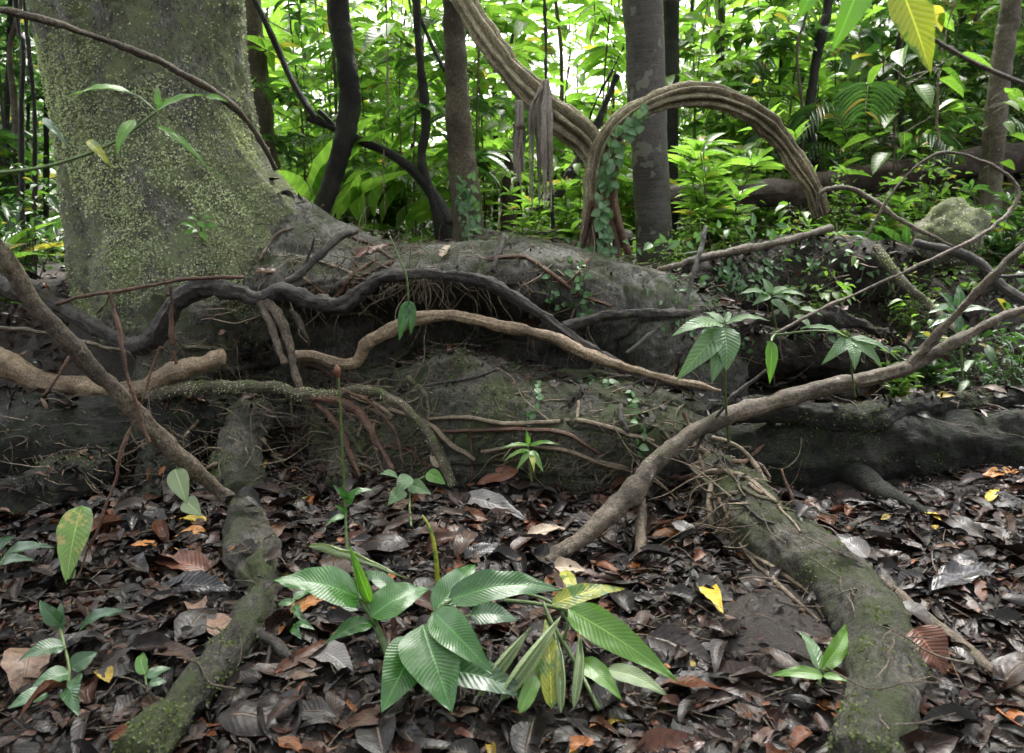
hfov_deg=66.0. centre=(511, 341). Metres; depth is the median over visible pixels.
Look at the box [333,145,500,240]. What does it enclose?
strap plant
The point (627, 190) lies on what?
shrub
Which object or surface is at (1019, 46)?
sapling
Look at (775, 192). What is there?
fallen log
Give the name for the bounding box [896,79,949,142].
bush
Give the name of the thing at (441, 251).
fallen leaf
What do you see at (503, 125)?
sapling
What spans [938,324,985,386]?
bush
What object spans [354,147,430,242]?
shrub
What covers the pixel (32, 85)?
thin tree
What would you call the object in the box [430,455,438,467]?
fallen leaf
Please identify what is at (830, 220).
bush
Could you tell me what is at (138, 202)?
giant tree
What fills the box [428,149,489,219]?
bush
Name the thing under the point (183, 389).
creeping root
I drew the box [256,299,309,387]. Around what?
creeping root
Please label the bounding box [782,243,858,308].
bush
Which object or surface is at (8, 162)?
bush
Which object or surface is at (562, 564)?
fallen leaf
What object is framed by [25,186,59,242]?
strap plant
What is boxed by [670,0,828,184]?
sapling
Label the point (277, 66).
sapling
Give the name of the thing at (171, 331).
twig
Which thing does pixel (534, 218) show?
shrub
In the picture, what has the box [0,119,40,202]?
bush
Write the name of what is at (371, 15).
sky
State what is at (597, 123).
fallen branch
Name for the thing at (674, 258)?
bush
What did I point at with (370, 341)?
creeping root
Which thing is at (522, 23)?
sapling
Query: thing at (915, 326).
bush
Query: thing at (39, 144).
sapling
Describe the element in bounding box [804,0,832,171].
slender tree
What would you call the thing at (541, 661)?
broadleaf plant
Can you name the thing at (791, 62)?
broadleaf plant
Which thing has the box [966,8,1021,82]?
sapling
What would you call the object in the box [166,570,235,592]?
fallen leaf
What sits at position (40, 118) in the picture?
sapling
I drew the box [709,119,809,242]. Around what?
shrub
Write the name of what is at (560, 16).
foliage
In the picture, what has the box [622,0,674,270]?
smooth tree
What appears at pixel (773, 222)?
ground cover
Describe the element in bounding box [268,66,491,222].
palm clump
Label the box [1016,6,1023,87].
broadleaf plant
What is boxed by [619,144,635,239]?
bush
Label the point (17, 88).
sapling
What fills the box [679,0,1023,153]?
palm clump
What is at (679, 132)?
shrub
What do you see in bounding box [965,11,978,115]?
thin tree
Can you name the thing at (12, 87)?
thin tree
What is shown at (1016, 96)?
broadleaf plant
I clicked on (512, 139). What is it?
palm clump
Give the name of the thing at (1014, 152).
fallen log
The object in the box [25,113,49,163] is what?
bush
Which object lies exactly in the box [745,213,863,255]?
creeper
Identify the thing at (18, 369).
creeping root
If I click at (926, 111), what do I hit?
bush
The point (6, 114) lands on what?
thin tree
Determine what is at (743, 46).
sapling
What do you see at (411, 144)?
thin tree
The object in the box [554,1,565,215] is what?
thin tree
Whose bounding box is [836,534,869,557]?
fallen leaf
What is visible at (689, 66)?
sapling
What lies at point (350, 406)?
creeping root
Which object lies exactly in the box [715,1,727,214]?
slender tree
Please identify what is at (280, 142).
sapling
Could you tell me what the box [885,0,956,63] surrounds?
sapling
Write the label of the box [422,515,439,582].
shoot
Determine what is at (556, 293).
creeper
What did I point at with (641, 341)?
twig
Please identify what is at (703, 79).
palm clump
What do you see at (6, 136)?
sapling
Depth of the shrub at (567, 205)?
5.80 m
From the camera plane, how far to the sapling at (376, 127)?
8.00 m
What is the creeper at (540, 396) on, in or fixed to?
attached to the giant tree at (138, 202)
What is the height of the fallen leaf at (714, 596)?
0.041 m
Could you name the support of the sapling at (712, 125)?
on the ground at (782, 641)
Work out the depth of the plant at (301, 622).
2.43 m
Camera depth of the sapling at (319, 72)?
7.18 m
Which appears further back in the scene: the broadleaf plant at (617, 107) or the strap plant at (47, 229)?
the broadleaf plant at (617, 107)
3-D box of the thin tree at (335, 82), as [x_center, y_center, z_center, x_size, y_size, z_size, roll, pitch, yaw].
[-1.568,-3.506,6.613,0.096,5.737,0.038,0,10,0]
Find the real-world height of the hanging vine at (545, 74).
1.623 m
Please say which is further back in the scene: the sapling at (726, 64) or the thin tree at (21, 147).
the sapling at (726, 64)
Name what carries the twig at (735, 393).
on the liana at (631, 492)
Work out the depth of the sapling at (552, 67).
10.99 m
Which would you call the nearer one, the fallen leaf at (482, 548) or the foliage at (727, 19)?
the fallen leaf at (482, 548)
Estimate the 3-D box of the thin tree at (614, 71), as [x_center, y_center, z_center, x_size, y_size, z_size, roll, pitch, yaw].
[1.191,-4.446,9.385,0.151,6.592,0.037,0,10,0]
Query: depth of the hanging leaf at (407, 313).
3.72 m
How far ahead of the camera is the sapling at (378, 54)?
7.75 m
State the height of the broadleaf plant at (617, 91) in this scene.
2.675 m
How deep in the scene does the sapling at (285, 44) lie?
6.54 m
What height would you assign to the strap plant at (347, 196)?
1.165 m
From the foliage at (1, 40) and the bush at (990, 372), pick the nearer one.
the bush at (990, 372)
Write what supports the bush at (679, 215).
on the ground at (782, 641)
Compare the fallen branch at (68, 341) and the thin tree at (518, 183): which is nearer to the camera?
the fallen branch at (68, 341)
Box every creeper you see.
[454,171,483,240]
[525,381,543,426]
[541,265,573,317]
[564,255,594,316]
[565,212,786,254]
[578,375,618,387]
[590,103,648,259]
[625,390,648,457]
[646,245,800,317]
[660,306,875,361]
[674,244,848,295]
[713,261,782,296]
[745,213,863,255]
[840,251,1022,298]
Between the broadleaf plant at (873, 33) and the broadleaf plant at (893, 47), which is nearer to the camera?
the broadleaf plant at (873, 33)
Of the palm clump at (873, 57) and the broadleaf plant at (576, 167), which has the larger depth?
the palm clump at (873, 57)
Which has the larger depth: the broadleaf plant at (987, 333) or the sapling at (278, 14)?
the sapling at (278, 14)
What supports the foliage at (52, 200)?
on the ground at (782, 641)
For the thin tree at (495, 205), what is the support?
on the ground at (782, 641)
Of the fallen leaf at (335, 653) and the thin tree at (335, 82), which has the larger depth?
the thin tree at (335, 82)
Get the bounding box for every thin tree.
[3,0,12,188]
[7,0,22,239]
[13,0,28,270]
[23,0,38,260]
[25,65,30,197]
[43,102,50,242]
[297,3,308,168]
[326,0,337,216]
[398,9,406,228]
[408,0,415,222]
[492,70,498,229]
[510,0,524,226]
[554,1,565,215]
[612,4,615,112]
[690,0,698,167]
[769,0,781,208]
[795,11,807,224]
[855,16,863,149]
[895,31,903,152]
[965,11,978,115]
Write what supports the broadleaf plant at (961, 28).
on the ground at (782, 641)
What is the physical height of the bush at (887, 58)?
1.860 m
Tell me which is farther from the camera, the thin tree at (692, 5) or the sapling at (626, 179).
the thin tree at (692, 5)
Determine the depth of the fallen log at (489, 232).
5.94 m
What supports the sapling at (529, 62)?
on the ground at (782, 641)
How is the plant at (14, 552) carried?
on the ground at (782, 641)
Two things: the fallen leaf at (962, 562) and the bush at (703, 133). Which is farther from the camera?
the bush at (703, 133)
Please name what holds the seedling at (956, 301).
on the ground at (782, 641)
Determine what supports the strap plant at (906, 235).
on the ground at (782, 641)
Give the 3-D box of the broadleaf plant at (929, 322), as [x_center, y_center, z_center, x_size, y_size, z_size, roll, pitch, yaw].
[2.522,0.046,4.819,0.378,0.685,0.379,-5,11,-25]
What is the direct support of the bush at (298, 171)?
on the ground at (782, 641)
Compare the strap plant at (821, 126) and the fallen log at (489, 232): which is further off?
the strap plant at (821, 126)
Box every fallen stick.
[255,625,290,663]
[657,224,833,270]
[872,244,964,333]
[879,575,1023,696]
[912,238,1023,305]
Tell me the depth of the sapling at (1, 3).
7.62 m
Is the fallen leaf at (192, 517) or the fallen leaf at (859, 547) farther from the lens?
the fallen leaf at (192, 517)
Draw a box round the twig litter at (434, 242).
[0,164,1023,752]
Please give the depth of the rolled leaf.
2.56 m
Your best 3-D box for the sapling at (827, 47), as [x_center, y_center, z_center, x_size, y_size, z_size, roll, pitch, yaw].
[2.977,-2.778,7.928,1.312,2.989,1.946,-9,14,-43]
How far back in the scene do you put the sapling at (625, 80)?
10.52 m
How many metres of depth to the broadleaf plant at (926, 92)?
6.37 m
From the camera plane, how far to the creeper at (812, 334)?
4.50 m
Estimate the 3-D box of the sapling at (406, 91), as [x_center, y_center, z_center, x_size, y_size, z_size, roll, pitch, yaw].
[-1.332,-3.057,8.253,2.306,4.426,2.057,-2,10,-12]
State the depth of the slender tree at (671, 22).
7.20 m
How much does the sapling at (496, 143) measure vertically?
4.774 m
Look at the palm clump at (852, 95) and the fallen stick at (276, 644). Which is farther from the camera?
the palm clump at (852, 95)
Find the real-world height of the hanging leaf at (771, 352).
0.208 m
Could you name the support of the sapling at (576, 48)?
on the ground at (782, 641)
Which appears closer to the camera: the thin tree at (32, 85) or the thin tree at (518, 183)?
the thin tree at (32, 85)
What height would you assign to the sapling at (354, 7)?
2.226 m
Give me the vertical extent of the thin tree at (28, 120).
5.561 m
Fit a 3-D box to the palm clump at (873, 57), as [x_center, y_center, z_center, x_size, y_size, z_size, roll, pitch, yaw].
[3.739,-3.077,10.966,3.817,1.795,3.916,8,13,38]
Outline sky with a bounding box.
[263,0,882,145]
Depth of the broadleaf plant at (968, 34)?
7.93 m
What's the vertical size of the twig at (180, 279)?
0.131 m
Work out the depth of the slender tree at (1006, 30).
6.12 m
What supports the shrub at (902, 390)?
on the ground at (782, 641)
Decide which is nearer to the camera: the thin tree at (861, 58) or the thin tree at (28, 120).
the thin tree at (28, 120)
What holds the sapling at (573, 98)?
on the ground at (782, 641)
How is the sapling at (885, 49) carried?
on the ground at (782, 641)
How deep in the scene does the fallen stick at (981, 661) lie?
2.23 m
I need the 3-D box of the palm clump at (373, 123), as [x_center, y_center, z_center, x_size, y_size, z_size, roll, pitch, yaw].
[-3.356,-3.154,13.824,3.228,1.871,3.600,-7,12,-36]
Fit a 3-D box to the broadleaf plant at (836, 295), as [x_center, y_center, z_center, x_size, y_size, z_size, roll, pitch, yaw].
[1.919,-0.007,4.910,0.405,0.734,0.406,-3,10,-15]
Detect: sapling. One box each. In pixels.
[0,0,39,140]
[0,2,42,133]
[0,4,52,164]
[0,17,56,197]
[0,28,56,187]
[246,1,366,181]
[251,0,372,180]
[261,0,409,184]
[264,0,358,167]
[268,0,441,175]
[274,53,312,126]
[274,119,284,126]
[280,0,426,207]
[289,28,402,198]
[295,38,437,234]
[297,0,496,239]
[300,0,427,172]
[302,9,380,134]
[307,0,496,241]
[358,0,442,151]
[360,61,434,238]
[361,0,534,226]
[369,0,530,186]
[375,0,553,177]
[377,0,574,189]
[429,0,564,228]
[440,0,550,209]
[466,0,566,225]
[469,0,555,205]
[521,0,728,206]
[523,1,623,194]
[540,0,732,166]
[564,15,684,126]
[607,54,628,220]
[626,65,696,186]
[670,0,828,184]
[673,20,799,177]
[678,75,751,242]
[679,0,786,170]
[679,0,821,176]
[680,0,843,177]
[700,0,768,73]
[704,6,816,209]
[709,2,915,143]
[738,0,838,62]
[741,18,832,104]
[773,0,883,70]
[818,1,1018,113]
[836,0,892,62]
[858,0,1010,147]
[865,2,955,128]
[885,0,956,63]
[886,0,1023,148]
[935,0,1023,114]
[963,21,1023,116]
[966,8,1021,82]
[1015,40,1023,60]
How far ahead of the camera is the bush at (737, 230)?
5.45 m
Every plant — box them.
[0,192,61,243]
[0,222,63,273]
[0,536,54,565]
[2,151,54,177]
[8,600,125,715]
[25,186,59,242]
[272,544,561,712]
[277,109,408,231]
[278,590,314,638]
[308,48,434,234]
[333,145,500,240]
[351,6,450,236]
[400,142,500,244]
[476,570,678,712]
[485,91,507,200]
[526,37,610,120]
[534,146,582,240]
[579,91,624,205]
[599,60,688,141]
[623,53,710,200]
[631,108,692,154]
[672,312,768,445]
[705,131,871,178]
[729,0,863,178]
[753,124,897,150]
[774,187,808,233]
[775,324,900,397]
[778,17,892,169]
[782,281,855,380]
[818,0,945,154]
[839,5,991,208]
[844,219,912,243]
[851,0,998,122]
[875,2,977,132]
[878,5,949,75]
[887,293,961,387]
[937,298,1023,391]
[939,88,1023,217]
[969,240,1023,375]
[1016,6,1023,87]
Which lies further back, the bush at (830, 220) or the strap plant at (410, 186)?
the strap plant at (410, 186)
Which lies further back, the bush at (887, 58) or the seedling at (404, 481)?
the bush at (887, 58)
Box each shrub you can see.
[0,139,48,216]
[0,243,31,308]
[283,131,322,175]
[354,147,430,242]
[490,184,556,238]
[535,149,581,218]
[544,176,583,246]
[557,141,633,217]
[668,103,785,251]
[678,124,691,157]
[678,128,714,161]
[678,150,764,247]
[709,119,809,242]
[771,39,877,170]
[798,216,848,235]
[831,164,922,240]
[880,346,922,398]
[891,331,951,393]
[956,179,1023,266]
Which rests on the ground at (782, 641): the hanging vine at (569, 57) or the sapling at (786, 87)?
the sapling at (786, 87)
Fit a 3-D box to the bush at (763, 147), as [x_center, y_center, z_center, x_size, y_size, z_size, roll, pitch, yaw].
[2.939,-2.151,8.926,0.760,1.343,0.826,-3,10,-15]
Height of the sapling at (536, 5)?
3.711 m
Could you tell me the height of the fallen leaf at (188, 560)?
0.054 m
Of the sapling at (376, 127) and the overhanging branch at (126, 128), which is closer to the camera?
the overhanging branch at (126, 128)
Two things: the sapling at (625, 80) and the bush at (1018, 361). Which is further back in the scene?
the sapling at (625, 80)
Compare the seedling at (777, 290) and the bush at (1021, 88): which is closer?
the seedling at (777, 290)
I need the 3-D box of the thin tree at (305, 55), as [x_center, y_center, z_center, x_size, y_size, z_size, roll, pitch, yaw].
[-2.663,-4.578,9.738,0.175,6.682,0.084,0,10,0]
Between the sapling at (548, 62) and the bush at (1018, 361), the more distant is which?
the sapling at (548, 62)
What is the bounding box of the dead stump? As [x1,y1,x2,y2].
[500,149,516,230]
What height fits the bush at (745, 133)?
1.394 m
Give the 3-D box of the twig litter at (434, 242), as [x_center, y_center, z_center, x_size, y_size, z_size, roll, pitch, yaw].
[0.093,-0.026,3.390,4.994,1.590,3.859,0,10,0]
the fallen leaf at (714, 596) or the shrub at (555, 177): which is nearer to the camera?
the fallen leaf at (714, 596)
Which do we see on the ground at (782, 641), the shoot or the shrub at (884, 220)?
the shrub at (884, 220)
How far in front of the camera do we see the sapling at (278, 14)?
7.87 m
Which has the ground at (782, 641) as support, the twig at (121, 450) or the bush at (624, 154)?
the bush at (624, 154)
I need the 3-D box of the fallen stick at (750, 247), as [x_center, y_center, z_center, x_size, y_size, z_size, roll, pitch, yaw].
[1.501,-0.596,4.974,1.404,0.268,0.075,-5,11,-24]
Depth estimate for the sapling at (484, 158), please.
6.26 m
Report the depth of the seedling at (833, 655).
2.11 m
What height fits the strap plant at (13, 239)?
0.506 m
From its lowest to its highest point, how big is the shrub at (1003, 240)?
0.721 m
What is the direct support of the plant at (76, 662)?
on the ground at (782, 641)
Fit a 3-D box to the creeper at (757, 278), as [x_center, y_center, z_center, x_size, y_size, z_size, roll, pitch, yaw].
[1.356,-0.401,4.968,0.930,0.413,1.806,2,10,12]
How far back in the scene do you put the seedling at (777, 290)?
4.07 m
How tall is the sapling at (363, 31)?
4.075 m
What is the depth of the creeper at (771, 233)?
4.70 m
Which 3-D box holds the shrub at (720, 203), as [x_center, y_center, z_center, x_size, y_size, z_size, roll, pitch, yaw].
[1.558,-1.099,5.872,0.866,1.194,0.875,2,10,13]
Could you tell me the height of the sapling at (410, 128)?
2.154 m
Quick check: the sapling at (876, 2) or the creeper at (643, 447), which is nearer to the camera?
the creeper at (643, 447)
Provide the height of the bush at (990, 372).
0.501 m
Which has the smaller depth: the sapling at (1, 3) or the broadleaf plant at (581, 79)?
the sapling at (1, 3)
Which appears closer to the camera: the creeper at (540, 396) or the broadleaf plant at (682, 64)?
the creeper at (540, 396)
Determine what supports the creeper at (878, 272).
on the ground at (782, 641)
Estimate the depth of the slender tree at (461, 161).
5.35 m
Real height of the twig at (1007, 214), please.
0.862 m
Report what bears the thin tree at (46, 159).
on the ground at (782, 641)
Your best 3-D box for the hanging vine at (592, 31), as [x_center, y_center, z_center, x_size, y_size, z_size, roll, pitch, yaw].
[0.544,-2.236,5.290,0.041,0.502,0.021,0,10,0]
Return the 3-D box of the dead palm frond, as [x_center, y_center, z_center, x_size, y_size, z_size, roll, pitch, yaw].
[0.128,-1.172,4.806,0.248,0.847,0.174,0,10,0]
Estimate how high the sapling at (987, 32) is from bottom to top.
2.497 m
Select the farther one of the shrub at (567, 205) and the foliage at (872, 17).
the foliage at (872, 17)
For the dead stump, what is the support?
on the ground at (782, 641)
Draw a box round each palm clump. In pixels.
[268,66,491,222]
[308,112,402,167]
[369,92,692,226]
[470,99,577,218]
[678,25,960,178]
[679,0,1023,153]
[685,24,943,140]
[726,81,1023,206]
[911,17,1023,64]
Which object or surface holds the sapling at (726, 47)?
on the ground at (782, 641)
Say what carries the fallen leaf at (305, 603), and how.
on the ground at (782, 641)
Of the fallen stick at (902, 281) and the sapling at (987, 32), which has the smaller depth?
the fallen stick at (902, 281)
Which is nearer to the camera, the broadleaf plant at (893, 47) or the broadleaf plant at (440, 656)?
the broadleaf plant at (440, 656)
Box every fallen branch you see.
[0,238,234,508]
[548,47,624,207]
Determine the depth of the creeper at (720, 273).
4.93 m
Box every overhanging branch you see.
[0,84,226,173]
[799,0,1023,85]
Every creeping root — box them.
[0,267,704,391]
[0,346,143,400]
[141,349,226,390]
[141,379,456,486]
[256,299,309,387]
[295,310,720,393]
[307,387,403,476]
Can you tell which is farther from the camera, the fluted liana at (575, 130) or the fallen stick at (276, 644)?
the fluted liana at (575, 130)
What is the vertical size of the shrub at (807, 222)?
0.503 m
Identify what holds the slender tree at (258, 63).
on the ground at (782, 641)
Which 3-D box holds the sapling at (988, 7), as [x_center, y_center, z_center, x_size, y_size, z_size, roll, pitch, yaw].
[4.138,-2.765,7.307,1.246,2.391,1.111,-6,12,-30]
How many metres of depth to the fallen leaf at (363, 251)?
4.51 m
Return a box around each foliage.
[0,8,58,250]
[0,20,43,154]
[1,0,934,186]
[25,0,970,210]
[262,0,836,94]
[799,0,1023,143]
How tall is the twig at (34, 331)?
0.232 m
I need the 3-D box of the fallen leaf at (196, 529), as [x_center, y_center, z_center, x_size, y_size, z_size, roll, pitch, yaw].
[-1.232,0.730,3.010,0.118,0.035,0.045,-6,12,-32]
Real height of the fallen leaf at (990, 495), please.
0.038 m
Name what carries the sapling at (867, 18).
on the ground at (782, 641)
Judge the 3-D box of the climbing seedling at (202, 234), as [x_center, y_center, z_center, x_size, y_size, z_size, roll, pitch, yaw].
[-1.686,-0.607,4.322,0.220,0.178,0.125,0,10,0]
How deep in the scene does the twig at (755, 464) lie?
3.44 m
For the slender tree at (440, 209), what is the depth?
5.69 m
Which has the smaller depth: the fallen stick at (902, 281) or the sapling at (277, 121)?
the fallen stick at (902, 281)
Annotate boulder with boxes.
[910,197,991,268]
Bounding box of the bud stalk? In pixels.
[325,364,373,549]
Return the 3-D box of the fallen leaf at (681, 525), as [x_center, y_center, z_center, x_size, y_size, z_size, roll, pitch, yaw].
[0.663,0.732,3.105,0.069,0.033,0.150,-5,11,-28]
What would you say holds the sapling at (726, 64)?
on the ground at (782, 641)
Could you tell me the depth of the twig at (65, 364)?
3.53 m
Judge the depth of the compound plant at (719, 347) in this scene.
2.98 m
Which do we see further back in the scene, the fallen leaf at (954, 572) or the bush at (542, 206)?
the bush at (542, 206)
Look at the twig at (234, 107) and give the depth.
3.33 m
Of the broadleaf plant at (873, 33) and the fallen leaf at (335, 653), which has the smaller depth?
the fallen leaf at (335, 653)
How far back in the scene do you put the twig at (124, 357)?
2.97 m
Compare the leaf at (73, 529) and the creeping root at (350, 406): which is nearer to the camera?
the leaf at (73, 529)
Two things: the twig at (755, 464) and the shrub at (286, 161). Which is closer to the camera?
the twig at (755, 464)
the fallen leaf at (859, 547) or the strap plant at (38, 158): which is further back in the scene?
the strap plant at (38, 158)
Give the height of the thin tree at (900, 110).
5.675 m
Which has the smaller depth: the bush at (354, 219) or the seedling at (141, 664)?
the seedling at (141, 664)
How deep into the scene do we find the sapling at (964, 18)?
8.89 m
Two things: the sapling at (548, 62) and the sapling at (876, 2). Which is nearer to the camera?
the sapling at (876, 2)
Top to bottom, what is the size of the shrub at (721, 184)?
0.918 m
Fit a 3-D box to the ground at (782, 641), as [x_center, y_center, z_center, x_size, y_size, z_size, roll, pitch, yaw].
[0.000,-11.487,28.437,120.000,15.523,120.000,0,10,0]
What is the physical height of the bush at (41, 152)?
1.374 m
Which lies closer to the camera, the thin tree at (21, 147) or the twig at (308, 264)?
the twig at (308, 264)
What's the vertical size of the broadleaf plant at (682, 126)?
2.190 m
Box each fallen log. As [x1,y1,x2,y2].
[484,225,632,246]
[670,178,806,213]
[816,141,1023,194]
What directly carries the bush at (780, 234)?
on the ground at (782, 641)
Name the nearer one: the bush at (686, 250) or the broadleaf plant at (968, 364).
the broadleaf plant at (968, 364)
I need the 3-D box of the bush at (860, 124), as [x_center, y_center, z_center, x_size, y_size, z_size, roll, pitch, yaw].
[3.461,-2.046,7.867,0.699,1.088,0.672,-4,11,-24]
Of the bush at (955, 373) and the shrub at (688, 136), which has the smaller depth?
the bush at (955, 373)
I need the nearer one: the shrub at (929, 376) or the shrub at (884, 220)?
the shrub at (929, 376)
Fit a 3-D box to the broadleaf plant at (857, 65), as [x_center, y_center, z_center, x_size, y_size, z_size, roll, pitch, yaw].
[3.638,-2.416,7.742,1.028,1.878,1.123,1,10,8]
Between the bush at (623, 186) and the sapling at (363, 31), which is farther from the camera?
the sapling at (363, 31)
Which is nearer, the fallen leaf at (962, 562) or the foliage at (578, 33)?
the fallen leaf at (962, 562)
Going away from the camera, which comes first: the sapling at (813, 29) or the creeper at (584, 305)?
the creeper at (584, 305)
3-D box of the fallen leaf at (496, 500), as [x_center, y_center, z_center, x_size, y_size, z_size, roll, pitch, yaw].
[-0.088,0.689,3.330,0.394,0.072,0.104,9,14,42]
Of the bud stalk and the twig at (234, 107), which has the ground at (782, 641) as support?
the bud stalk
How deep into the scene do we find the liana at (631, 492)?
3.33 m
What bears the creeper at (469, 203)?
attached to the slender tree at (461, 161)
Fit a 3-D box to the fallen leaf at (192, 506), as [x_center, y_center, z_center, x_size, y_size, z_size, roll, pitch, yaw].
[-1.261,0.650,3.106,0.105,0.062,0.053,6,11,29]
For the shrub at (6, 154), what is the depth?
6.14 m
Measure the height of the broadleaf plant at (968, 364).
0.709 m
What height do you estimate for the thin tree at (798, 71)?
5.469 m
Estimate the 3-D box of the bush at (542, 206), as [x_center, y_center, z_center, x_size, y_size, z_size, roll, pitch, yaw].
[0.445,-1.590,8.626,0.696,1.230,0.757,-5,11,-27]
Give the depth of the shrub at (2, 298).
4.64 m
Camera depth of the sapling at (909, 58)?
7.77 m
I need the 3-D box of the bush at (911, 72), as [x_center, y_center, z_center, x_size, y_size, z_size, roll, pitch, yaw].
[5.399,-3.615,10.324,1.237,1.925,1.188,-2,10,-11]
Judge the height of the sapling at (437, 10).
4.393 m
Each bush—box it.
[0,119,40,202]
[0,141,38,235]
[0,158,64,279]
[3,92,49,163]
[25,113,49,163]
[275,106,332,182]
[280,88,381,178]
[340,158,368,231]
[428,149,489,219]
[479,177,500,226]
[519,151,579,226]
[560,93,631,219]
[569,91,634,218]
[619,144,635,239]
[649,232,685,272]
[668,197,711,260]
[677,135,696,240]
[688,48,784,178]
[691,111,767,147]
[716,200,765,248]
[745,93,805,178]
[775,203,812,236]
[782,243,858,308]
[805,153,871,235]
[832,102,893,166]
[858,34,897,139]
[877,257,940,339]
[879,119,971,235]
[880,0,967,130]
[893,48,972,153]
[895,83,944,145]
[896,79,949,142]
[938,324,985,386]
[969,38,1023,118]
[970,329,1021,391]
[973,304,1023,386]
[988,1,1023,79]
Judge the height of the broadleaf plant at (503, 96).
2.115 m
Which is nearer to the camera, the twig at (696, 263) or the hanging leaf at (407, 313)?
the hanging leaf at (407, 313)
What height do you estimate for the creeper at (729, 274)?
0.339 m
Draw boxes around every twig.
[0,7,277,170]
[0,326,136,362]
[42,356,69,395]
[56,275,244,305]
[70,346,161,587]
[96,292,151,442]
[169,285,177,363]
[264,224,358,289]
[626,325,660,353]
[683,226,707,308]
[688,368,766,463]
[712,435,770,482]
[774,151,1020,333]
[780,469,795,506]
[814,185,953,247]
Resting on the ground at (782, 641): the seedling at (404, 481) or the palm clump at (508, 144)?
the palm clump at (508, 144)
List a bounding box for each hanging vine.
[382,1,388,211]
[543,0,554,228]
[564,0,570,102]
[589,0,595,44]
[935,0,955,141]
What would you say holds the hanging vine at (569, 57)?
hanging from the giant tree at (138, 202)
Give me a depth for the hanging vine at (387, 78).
5.38 m
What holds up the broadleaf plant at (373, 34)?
on the ground at (782, 641)
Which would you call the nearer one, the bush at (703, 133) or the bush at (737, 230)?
the bush at (737, 230)
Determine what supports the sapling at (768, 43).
on the ground at (782, 641)
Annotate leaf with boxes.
[56,505,92,584]
[131,540,156,545]
[155,549,208,570]
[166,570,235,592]
[167,468,188,503]
[174,525,204,536]
[178,515,206,521]
[180,496,201,515]
[291,595,322,612]
[309,543,407,579]
[310,640,353,675]
[354,243,392,258]
[389,236,415,339]
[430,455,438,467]
[438,244,450,257]
[459,489,528,521]
[464,542,502,559]
[476,465,518,484]
[528,523,567,534]
[553,557,584,571]
[670,520,694,535]
[699,584,723,614]
[765,333,777,383]
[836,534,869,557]
[906,625,947,674]
[928,560,1012,593]
[936,557,987,574]
[982,467,1023,476]
[985,489,999,501]
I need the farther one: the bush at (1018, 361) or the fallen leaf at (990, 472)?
the bush at (1018, 361)
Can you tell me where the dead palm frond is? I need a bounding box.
[513,79,552,218]
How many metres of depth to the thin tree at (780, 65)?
7.90 m
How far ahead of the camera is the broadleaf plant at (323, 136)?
7.13 m
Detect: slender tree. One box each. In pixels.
[244,0,278,169]
[251,0,452,242]
[313,0,361,214]
[442,0,485,241]
[663,0,679,252]
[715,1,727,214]
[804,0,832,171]
[976,0,1021,225]
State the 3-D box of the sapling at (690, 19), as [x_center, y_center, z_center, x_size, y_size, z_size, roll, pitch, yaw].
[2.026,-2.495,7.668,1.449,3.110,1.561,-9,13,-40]
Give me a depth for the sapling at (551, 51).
10.77 m
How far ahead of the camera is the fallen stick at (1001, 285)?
4.45 m
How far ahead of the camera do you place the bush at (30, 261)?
5.13 m
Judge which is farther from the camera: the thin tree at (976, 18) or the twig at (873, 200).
the thin tree at (976, 18)
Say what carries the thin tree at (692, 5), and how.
on the ground at (782, 641)
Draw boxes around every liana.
[449,0,599,246]
[544,242,1023,561]
[580,80,829,256]
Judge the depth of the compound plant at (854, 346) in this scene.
3.21 m
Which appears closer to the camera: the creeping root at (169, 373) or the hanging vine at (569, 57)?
the creeping root at (169, 373)
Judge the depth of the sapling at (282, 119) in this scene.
13.88 m
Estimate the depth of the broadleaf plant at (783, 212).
5.50 m
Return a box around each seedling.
[135,652,170,686]
[180,214,220,245]
[381,469,445,526]
[501,430,559,481]
[739,278,821,328]
[771,623,848,687]
[927,286,992,377]
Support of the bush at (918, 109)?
on the ground at (782, 641)
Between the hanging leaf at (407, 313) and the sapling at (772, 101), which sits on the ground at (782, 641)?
the sapling at (772, 101)
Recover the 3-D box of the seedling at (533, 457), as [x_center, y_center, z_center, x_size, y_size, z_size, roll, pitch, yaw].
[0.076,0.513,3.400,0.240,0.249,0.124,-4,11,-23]
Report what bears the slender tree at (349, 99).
on the ground at (782, 641)
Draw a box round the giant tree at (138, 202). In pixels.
[0,0,1023,752]
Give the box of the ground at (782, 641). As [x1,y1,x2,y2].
[0,21,1023,752]
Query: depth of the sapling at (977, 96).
7.64 m
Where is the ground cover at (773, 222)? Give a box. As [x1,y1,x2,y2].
[0,83,1023,322]
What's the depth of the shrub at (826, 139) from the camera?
8.56 m
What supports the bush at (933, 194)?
on the ground at (782, 641)
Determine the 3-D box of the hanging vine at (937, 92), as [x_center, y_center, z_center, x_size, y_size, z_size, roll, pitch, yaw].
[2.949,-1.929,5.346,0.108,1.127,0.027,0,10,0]
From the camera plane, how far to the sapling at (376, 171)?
6.48 m

